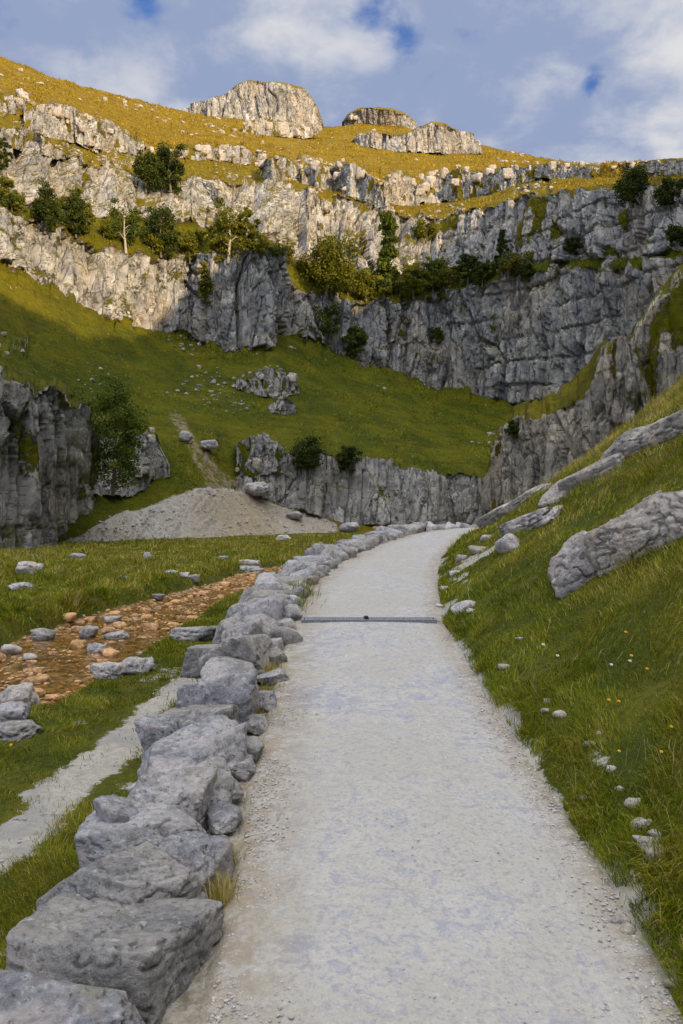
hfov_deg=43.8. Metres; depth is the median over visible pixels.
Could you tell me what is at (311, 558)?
wall stone
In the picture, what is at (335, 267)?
tree
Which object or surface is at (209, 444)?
field boulder
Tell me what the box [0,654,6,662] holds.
stream stone
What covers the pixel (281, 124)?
limestone block
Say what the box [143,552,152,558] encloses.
field boulder
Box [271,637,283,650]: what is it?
wall stone
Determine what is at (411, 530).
wall stone
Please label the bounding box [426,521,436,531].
wall stone
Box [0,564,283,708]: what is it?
stream bed pebbles
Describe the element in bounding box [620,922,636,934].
loose stone
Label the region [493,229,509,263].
shrub
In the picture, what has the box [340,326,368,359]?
shrub
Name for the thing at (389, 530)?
wall stone
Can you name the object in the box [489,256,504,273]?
shrub
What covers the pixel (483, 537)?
loose stone
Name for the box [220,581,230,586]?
stream stone
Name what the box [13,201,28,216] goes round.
shrub
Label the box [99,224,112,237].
shrub
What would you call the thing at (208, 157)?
limestone block
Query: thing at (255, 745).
wall foot stone
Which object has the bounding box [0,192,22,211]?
shrub
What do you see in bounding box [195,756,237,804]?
wall stone
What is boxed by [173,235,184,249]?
shrub
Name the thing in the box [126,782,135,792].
wall side stone
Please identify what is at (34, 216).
shrub
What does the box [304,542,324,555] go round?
wall stone
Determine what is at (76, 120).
limestone block
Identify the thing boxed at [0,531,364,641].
field grass
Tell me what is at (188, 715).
wall stone
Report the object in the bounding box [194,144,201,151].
limestone block
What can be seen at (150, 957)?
wall stone
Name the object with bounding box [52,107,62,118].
limestone block
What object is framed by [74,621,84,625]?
stream stone
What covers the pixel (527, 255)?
shrub
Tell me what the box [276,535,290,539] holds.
field boulder
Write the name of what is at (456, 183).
limestone block
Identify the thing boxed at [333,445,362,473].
shrub
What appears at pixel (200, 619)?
bank grass
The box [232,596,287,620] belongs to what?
wall stone
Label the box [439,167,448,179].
limestone block
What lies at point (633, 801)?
loose stone
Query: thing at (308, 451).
shrub
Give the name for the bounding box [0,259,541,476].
grassy slope
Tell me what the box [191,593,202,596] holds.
stream stone
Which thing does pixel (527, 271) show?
shrub
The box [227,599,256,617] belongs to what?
wall stone
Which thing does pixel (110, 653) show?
stream stone
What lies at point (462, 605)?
rock outcrop
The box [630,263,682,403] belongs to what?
rock buttress
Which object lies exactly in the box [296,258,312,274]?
shrub
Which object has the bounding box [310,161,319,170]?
limestone block
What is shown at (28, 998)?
wall stone
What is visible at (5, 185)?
shrub
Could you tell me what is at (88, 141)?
limestone block
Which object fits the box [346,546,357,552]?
wall foot stone
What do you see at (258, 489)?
field boulder
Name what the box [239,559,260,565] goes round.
field boulder
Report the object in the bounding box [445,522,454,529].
wall stone
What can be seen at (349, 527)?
field boulder
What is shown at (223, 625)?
wall stone
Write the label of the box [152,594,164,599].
field boulder
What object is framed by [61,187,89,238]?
tree
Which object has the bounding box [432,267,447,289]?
shrub
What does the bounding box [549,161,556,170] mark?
limestone block
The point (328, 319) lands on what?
shrub
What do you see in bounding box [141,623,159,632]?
stream stone
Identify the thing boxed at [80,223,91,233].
shrub
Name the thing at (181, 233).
shrub
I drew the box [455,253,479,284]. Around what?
shrub
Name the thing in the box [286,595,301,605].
wall foot stone
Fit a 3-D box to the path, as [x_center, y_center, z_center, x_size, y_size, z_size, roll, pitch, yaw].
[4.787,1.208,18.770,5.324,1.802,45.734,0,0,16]
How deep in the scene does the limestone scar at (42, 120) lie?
140.20 m
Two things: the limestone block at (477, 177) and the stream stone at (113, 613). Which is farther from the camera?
the limestone block at (477, 177)
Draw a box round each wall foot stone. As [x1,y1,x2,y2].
[207,800,241,834]
[213,834,233,849]
[227,753,256,781]
[232,779,243,799]
[247,714,267,734]
[247,736,263,762]
[256,668,289,684]
[258,690,276,710]
[269,647,287,665]
[271,627,302,645]
[278,618,295,629]
[282,604,302,620]
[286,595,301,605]
[292,581,310,588]
[293,587,308,597]
[307,576,319,585]
[317,566,328,575]
[318,565,330,571]
[322,559,337,568]
[343,553,348,560]
[345,549,356,557]
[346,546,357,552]
[354,544,366,551]
[356,540,374,547]
[363,537,378,545]
[381,535,387,542]
[388,534,397,540]
[398,532,403,537]
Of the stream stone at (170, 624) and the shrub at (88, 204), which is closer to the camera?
the stream stone at (170, 624)
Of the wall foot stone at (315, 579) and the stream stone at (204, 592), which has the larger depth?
the stream stone at (204, 592)
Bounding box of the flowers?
[441,391,682,946]
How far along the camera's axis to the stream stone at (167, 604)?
17.14 m
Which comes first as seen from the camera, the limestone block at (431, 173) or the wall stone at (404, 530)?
the wall stone at (404, 530)
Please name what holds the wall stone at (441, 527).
on the ground at (114, 744)
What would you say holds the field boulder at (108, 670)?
on the ground at (114, 744)
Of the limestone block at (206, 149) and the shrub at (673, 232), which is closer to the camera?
the shrub at (673, 232)
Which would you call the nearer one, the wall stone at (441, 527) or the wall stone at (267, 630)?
the wall stone at (267, 630)
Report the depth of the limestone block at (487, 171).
184.01 m
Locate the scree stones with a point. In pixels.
(133, 525)
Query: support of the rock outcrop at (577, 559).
on the ground at (114, 744)
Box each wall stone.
[0,969,144,1023]
[5,892,224,1023]
[36,842,209,910]
[74,802,205,868]
[93,794,143,822]
[127,766,217,828]
[134,713,182,751]
[137,714,238,780]
[147,743,216,829]
[157,831,233,895]
[163,704,239,726]
[175,670,256,723]
[180,644,217,678]
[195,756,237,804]
[197,634,278,674]
[198,656,257,683]
[212,616,243,643]
[212,722,247,761]
[221,630,224,641]
[225,618,263,638]
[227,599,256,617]
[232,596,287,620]
[236,617,260,623]
[238,587,259,602]
[244,613,277,626]
[247,590,290,600]
[249,683,259,714]
[255,572,285,589]
[259,589,294,594]
[262,626,272,636]
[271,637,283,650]
[279,563,324,577]
[280,576,307,585]
[280,582,292,590]
[282,560,299,568]
[289,564,318,576]
[293,555,332,562]
[303,561,318,565]
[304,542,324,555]
[320,547,335,558]
[324,545,343,560]
[332,546,345,551]
[336,543,347,548]
[337,538,360,545]
[347,542,371,552]
[352,534,365,538]
[364,531,386,536]
[366,532,382,543]
[375,526,402,538]
[387,524,408,535]
[402,523,427,533]
[408,527,415,534]
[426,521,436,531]
[438,524,445,529]
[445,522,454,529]
[460,523,471,527]
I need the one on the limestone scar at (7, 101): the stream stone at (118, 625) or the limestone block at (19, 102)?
the limestone block at (19, 102)
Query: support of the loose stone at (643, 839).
on the ground at (114, 744)
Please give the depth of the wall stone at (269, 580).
9.04 m
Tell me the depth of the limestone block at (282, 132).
262.35 m
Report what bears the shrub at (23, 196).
on the cliff at (552, 326)
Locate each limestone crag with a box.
[0,365,100,549]
[92,423,160,496]
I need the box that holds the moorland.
[0,57,682,221]
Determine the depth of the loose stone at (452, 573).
9.62 m
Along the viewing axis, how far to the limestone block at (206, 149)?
175.23 m
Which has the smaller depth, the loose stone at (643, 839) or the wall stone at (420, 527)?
the loose stone at (643, 839)
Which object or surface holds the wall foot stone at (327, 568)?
on the ground at (114, 744)
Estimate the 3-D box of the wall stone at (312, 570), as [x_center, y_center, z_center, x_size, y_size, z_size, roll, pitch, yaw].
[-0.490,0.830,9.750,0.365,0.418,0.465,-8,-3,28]
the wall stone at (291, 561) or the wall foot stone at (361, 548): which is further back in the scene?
the wall foot stone at (361, 548)
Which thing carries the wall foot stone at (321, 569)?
on the path
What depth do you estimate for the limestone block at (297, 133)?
265.79 m
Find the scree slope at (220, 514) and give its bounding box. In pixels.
[65,488,425,542]
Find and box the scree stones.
[63,489,337,542]
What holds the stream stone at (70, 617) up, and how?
in the stream water
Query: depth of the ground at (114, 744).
5.79 m
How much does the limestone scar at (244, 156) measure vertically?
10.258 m
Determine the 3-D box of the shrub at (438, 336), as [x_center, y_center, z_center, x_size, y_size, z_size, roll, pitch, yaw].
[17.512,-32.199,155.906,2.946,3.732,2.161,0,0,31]
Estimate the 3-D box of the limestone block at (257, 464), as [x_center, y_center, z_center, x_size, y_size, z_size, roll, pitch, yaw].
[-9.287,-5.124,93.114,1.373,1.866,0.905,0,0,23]
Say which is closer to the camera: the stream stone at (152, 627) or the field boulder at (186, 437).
the stream stone at (152, 627)
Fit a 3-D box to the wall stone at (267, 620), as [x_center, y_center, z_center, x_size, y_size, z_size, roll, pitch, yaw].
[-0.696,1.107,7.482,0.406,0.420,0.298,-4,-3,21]
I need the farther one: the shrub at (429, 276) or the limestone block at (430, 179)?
the limestone block at (430, 179)
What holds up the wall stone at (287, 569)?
on the path
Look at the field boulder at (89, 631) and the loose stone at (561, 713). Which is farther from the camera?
the field boulder at (89, 631)
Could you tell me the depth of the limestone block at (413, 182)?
187.21 m
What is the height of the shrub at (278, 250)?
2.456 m
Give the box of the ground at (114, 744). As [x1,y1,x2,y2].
[0,390,682,1023]
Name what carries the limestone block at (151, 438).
on the limestone scar at (162, 466)
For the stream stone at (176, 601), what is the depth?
17.65 m
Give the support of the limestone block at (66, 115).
on the limestone scar at (42, 120)
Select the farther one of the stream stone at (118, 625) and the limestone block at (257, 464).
the limestone block at (257, 464)
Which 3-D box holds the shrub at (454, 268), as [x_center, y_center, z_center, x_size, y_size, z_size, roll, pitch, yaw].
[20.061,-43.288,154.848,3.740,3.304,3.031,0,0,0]
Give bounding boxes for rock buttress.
[476,333,649,524]
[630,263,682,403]
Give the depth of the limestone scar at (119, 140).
154.88 m
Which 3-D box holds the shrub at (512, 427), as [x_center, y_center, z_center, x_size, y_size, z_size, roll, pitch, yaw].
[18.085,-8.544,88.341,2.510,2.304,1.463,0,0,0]
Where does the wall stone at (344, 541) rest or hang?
on the ground at (114, 744)
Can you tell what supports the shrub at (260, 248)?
on the cliff at (552, 326)
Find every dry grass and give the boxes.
[199,567,334,907]
[284,574,325,611]
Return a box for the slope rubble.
[0,71,682,443]
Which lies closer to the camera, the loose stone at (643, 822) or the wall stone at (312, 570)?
the loose stone at (643, 822)
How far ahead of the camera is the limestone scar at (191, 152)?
174.16 m
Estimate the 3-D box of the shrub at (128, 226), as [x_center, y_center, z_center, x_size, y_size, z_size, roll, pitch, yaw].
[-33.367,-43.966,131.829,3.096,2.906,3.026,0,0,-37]
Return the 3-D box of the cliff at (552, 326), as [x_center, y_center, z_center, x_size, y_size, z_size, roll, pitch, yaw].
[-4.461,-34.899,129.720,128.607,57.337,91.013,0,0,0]
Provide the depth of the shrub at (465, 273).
151.91 m
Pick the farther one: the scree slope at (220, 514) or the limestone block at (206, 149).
the limestone block at (206, 149)
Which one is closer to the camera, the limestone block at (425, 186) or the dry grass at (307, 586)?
the dry grass at (307, 586)
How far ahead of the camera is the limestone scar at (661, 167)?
140.52 m
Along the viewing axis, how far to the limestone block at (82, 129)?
143.57 m
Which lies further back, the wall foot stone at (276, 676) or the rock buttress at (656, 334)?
the rock buttress at (656, 334)
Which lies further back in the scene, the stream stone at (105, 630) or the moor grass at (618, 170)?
the moor grass at (618, 170)
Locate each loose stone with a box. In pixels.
[449,570,459,576]
[456,554,467,561]
[468,545,485,553]
[480,535,490,540]
[497,664,510,669]
[552,710,566,717]
[606,765,615,771]
[610,914,630,923]
[614,785,624,791]
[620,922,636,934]
[624,797,640,807]
[630,817,651,829]
[632,835,658,843]
[640,843,665,861]
[647,829,661,838]
[664,975,681,988]
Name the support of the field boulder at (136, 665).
on the ground at (114, 744)
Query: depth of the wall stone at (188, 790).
3.71 m
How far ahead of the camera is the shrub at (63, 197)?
122.08 m
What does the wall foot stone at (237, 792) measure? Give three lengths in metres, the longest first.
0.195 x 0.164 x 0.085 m
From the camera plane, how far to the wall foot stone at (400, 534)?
14.15 m
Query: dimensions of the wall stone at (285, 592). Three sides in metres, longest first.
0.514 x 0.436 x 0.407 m
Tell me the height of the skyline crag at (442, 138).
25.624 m
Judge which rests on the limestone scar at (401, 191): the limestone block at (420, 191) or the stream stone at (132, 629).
the limestone block at (420, 191)
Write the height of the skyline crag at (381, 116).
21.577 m
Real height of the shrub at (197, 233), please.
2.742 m
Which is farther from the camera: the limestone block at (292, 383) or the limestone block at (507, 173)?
the limestone block at (507, 173)
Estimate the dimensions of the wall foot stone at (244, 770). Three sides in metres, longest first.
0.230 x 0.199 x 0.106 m
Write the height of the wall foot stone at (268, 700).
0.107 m
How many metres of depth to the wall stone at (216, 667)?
5.69 m
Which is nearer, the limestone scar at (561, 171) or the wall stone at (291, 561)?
the wall stone at (291, 561)
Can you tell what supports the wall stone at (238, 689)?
on the ground at (114, 744)
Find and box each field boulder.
[0,682,39,711]
[0,701,30,721]
[0,720,42,741]
[8,582,34,590]
[15,561,43,574]
[30,628,55,640]
[69,553,86,558]
[78,625,98,638]
[87,643,106,654]
[89,661,125,679]
[103,630,129,641]
[104,615,122,622]
[120,656,154,674]
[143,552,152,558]
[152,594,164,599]
[169,626,216,642]
[179,431,192,443]
[179,572,189,578]
[189,574,199,582]
[201,440,218,449]
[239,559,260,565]
[240,565,264,572]
[244,482,270,495]
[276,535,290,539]
[286,511,302,518]
[339,522,359,532]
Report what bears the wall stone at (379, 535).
on the path
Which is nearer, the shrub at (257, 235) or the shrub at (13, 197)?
the shrub at (13, 197)
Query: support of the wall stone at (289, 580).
on the path
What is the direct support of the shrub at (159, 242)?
on the cliff at (552, 326)
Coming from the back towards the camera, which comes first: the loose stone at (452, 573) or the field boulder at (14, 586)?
the field boulder at (14, 586)
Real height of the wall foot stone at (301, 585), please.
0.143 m
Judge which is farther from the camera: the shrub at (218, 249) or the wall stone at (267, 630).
the shrub at (218, 249)
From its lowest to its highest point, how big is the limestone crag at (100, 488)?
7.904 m
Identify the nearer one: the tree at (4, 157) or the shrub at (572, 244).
the tree at (4, 157)
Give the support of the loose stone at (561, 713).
on the ground at (114, 744)
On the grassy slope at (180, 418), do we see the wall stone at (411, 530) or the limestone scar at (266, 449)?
the limestone scar at (266, 449)
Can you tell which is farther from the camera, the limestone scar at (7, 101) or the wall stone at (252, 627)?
the limestone scar at (7, 101)
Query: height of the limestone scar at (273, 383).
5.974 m
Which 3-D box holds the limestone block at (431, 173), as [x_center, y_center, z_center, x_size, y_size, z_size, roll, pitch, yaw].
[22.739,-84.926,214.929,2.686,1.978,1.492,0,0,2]
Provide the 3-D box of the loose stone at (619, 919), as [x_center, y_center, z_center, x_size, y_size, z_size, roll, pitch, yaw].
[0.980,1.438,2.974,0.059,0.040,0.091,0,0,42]
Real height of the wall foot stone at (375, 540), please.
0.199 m
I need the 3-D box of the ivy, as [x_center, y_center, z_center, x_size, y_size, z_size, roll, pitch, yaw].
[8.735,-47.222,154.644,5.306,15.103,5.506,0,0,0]
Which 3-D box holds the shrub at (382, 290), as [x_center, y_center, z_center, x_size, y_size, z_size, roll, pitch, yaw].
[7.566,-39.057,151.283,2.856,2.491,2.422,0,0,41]
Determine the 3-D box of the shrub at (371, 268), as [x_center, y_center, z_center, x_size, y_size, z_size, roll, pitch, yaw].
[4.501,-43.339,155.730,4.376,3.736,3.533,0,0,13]
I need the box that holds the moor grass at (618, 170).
[0,55,682,244]
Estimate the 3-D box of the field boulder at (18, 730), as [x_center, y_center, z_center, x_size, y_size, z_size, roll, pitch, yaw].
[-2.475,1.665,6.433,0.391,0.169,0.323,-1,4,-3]
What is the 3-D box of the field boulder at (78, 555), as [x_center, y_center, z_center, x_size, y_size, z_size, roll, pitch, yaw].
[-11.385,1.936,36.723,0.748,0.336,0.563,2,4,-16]
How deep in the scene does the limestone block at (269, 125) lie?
256.56 m
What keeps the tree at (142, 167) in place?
on the cliff at (552, 326)
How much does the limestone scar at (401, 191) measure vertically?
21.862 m
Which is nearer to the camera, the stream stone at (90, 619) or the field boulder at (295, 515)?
the stream stone at (90, 619)
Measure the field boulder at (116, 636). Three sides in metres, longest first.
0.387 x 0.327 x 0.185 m
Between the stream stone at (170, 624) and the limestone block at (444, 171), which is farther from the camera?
the limestone block at (444, 171)
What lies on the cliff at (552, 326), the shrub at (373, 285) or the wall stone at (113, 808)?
the shrub at (373, 285)
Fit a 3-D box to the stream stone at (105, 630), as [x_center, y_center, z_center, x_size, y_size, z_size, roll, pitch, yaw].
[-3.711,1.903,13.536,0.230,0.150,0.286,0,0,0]
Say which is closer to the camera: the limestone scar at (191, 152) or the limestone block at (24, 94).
the limestone block at (24, 94)
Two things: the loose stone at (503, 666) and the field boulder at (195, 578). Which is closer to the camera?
the loose stone at (503, 666)
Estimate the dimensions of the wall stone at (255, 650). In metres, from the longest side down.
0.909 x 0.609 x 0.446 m
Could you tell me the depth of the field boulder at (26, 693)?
8.22 m
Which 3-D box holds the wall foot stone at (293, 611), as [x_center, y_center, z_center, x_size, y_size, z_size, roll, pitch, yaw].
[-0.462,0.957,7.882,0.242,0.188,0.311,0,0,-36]
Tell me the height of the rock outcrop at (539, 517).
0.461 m
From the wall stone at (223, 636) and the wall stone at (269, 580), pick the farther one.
the wall stone at (269, 580)
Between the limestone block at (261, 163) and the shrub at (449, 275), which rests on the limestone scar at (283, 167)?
the limestone block at (261, 163)
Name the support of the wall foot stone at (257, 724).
on the path
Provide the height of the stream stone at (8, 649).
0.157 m
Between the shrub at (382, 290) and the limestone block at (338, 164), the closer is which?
the shrub at (382, 290)
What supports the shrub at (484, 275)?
on the cliff at (552, 326)
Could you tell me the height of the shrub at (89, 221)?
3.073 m
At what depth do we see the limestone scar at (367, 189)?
172.99 m
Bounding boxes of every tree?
[0,137,11,173]
[31,177,63,234]
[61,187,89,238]
[68,373,155,495]
[106,198,142,253]
[132,147,162,192]
[139,203,179,257]
[147,140,187,193]
[208,196,246,263]
[301,229,362,299]
[612,161,651,207]
[651,175,682,207]
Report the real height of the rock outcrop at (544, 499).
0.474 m
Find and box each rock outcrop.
[451,600,475,613]
[476,483,552,527]
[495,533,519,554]
[499,505,563,536]
[538,479,568,507]
[547,490,682,598]
[557,453,624,492]
[598,409,682,460]
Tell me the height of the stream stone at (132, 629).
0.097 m
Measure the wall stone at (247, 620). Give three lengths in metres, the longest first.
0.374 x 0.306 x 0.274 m
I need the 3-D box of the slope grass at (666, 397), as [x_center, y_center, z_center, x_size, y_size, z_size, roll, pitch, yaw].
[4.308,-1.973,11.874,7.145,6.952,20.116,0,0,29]
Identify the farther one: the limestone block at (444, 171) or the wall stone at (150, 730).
the limestone block at (444, 171)
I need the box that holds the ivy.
[375,210,400,289]
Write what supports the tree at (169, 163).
on the cliff at (552, 326)
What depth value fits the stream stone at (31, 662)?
10.91 m
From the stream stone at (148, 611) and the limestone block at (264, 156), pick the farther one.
the limestone block at (264, 156)
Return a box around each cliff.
[0,142,682,403]
[58,442,484,542]
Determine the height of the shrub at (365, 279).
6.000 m
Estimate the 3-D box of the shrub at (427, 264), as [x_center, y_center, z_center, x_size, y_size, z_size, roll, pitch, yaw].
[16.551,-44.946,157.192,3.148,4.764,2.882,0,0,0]
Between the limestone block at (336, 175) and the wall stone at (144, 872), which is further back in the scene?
the limestone block at (336, 175)
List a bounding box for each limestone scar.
[0,92,33,116]
[0,126,64,159]
[24,103,97,152]
[84,120,145,156]
[130,436,169,479]
[177,143,217,160]
[224,145,252,164]
[235,432,286,477]
[236,366,299,397]
[243,118,318,138]
[260,154,299,181]
[268,396,295,414]
[302,163,339,190]
[338,161,384,207]
[383,170,419,205]
[415,165,528,203]
[520,161,599,181]
[640,158,682,175]
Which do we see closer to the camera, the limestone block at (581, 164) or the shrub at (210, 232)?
the shrub at (210, 232)
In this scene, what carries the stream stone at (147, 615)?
in the stream water
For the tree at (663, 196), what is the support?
on the cliff at (552, 326)
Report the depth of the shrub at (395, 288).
153.39 m
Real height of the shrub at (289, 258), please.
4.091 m
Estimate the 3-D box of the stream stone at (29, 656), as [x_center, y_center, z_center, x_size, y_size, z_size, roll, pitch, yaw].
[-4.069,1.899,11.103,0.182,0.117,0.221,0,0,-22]
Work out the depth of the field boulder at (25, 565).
23.71 m
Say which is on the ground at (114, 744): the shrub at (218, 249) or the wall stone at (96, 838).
the wall stone at (96, 838)
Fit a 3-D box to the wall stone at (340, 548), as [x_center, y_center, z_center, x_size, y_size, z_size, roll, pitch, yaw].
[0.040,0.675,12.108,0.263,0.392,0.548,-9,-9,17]
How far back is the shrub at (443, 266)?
155.41 m
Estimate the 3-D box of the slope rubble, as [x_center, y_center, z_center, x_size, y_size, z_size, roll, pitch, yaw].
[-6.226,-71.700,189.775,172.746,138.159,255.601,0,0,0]
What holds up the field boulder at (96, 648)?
in the stream water
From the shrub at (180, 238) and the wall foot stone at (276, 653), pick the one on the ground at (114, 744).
the wall foot stone at (276, 653)
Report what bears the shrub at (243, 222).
on the cliff at (552, 326)
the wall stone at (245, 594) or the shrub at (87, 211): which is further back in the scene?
the shrub at (87, 211)
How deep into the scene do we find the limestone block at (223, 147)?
187.99 m
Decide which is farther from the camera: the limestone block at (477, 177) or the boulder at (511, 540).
the limestone block at (477, 177)
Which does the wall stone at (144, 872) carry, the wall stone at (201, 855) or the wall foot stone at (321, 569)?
the wall stone at (201, 855)
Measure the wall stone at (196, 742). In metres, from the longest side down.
0.574 x 0.554 x 0.394 m
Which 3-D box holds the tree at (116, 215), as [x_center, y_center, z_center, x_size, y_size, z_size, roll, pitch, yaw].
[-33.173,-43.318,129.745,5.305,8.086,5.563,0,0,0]
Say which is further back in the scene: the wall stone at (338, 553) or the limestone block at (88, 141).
the limestone block at (88, 141)
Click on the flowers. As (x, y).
(594, 661)
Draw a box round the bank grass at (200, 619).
[0,571,277,969]
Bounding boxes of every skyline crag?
[181,80,323,130]
[342,107,416,128]
[352,121,481,154]
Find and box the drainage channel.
[302,617,436,623]
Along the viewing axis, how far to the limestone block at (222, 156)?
178.26 m
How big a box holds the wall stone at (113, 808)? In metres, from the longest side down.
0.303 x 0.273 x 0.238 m
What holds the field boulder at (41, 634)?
on the ground at (114, 744)
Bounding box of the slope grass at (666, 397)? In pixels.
[436,372,682,1010]
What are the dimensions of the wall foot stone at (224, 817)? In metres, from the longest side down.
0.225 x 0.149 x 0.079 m
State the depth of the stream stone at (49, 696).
8.77 m
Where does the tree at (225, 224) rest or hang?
on the cliff at (552, 326)
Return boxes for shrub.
[0,174,18,201]
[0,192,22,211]
[3,189,25,211]
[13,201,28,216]
[31,203,42,224]
[54,205,65,224]
[55,194,67,209]
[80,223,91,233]
[83,202,92,217]
[83,206,94,216]
[83,216,95,235]
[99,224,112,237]
[120,219,136,234]
[125,230,132,247]
[143,234,163,253]
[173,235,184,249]
[177,231,189,247]
[179,233,199,263]
[186,229,206,242]
[197,261,213,306]
[205,226,220,239]
[207,239,226,255]
[233,207,261,251]
[246,228,269,249]
[247,236,266,257]
[266,243,287,259]
[281,241,296,264]
[288,435,324,476]
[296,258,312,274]
[313,301,342,343]
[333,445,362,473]
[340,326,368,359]
[354,268,377,301]
[358,265,376,275]
[369,280,379,289]
[374,286,392,299]
[386,286,399,293]
[393,274,404,295]
[395,255,432,299]
[412,218,438,241]
[417,268,434,289]
[423,256,433,278]
[426,267,439,292]
[429,327,443,346]
[430,256,447,302]
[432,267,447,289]
[432,269,447,290]
[436,259,447,268]
[443,265,459,283]
[444,269,454,289]
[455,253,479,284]
[458,263,475,286]
[471,260,494,287]
[475,259,492,281]
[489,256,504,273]
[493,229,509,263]
[496,252,519,279]
[498,258,508,274]
[504,419,519,440]
[509,250,533,271]
[516,263,535,282]
[562,236,582,255]
[664,223,682,247]
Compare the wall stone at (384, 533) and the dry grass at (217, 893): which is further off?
the wall stone at (384, 533)
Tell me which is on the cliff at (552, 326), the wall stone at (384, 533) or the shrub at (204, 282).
the shrub at (204, 282)
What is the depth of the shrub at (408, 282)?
152.54 m
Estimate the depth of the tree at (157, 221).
134.57 m
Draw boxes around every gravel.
[0,561,644,902]
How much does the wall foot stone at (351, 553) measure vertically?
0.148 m
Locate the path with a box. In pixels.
[196,528,682,1023]
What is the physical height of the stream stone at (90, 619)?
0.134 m
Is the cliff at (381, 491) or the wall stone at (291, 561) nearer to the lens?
the wall stone at (291, 561)
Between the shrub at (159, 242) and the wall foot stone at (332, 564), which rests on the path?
the wall foot stone at (332, 564)
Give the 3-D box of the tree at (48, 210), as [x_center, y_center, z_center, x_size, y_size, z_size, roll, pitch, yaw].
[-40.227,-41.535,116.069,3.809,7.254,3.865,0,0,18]
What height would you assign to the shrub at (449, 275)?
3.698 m
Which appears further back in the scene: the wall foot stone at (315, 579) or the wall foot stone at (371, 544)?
the wall foot stone at (371, 544)
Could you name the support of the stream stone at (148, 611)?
in the stream water
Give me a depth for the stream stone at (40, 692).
9.01 m
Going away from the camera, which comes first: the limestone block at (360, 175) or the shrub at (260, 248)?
the shrub at (260, 248)
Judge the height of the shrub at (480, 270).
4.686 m
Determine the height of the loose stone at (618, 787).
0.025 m
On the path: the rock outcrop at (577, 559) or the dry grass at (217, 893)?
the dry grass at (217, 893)
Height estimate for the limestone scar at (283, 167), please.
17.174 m
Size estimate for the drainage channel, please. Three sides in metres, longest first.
1.220 x 0.110 x 0.074 m
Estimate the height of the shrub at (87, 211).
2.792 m
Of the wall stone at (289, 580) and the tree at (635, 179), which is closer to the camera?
the wall stone at (289, 580)
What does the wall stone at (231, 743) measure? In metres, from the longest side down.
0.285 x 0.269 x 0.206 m
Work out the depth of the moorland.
200.95 m
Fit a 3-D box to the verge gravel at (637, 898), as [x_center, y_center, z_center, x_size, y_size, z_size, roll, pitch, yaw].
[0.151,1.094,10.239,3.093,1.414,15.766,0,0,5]
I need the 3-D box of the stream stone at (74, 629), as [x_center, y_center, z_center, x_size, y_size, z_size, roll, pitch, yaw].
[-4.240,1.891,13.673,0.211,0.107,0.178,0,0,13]
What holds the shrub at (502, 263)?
on the cliff at (552, 326)
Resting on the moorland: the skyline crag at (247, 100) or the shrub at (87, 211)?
the skyline crag at (247, 100)
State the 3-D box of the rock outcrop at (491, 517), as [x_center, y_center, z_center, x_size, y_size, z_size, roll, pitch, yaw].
[2.674,0.017,13.280,0.521,0.876,2.915,0,0,-12]
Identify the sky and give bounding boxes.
[0,0,682,162]
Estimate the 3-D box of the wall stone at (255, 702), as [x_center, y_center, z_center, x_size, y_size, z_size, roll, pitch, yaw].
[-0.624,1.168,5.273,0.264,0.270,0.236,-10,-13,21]
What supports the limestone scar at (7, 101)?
on the moorland
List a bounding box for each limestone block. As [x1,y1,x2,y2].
[15,98,23,106]
[17,90,28,99]
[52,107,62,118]
[63,109,69,119]
[73,117,78,125]
[77,125,86,133]
[83,139,92,143]
[147,435,155,442]
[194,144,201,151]
[202,145,210,155]
[204,154,211,160]
[218,145,226,150]
[219,153,225,161]
[228,150,235,157]
[252,458,262,473]
[257,159,264,167]
[261,153,266,159]
[265,122,272,129]
[277,122,285,131]
[278,127,286,136]
[287,375,296,386]
[288,374,296,382]
[291,128,300,136]
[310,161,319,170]
[332,172,341,180]
[335,161,341,169]
[356,169,366,180]
[411,178,415,186]
[415,188,424,195]
[421,182,429,192]
[423,176,435,184]
[427,171,435,175]
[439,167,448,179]
[452,178,459,186]
[471,172,483,182]
[484,168,490,176]
[502,168,511,178]
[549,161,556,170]
[579,160,584,168]
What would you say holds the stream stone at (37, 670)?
in the stream water
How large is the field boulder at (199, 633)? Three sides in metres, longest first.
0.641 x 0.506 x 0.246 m
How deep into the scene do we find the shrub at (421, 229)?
166.89 m
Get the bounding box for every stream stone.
[0,644,21,655]
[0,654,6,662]
[20,675,49,685]
[23,653,36,660]
[25,660,37,664]
[31,666,46,674]
[34,688,45,696]
[45,694,58,699]
[47,651,58,655]
[52,695,61,700]
[63,612,76,621]
[68,640,86,649]
[70,626,82,632]
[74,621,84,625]
[83,616,96,623]
[96,659,108,661]
[100,627,116,634]
[101,648,119,658]
[108,610,120,615]
[112,621,126,628]
[127,627,137,631]
[141,607,155,613]
[141,614,153,617]
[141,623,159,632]
[163,602,173,606]
[166,622,178,626]
[170,599,181,604]
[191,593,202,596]
[198,590,208,594]
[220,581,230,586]
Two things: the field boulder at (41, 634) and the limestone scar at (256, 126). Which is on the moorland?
the limestone scar at (256, 126)
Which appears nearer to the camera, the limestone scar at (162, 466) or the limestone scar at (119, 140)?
the limestone scar at (162, 466)
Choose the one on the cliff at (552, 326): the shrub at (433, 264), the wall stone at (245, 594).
the shrub at (433, 264)
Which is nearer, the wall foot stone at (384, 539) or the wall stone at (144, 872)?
the wall stone at (144, 872)
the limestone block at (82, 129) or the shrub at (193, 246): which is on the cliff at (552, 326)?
the shrub at (193, 246)

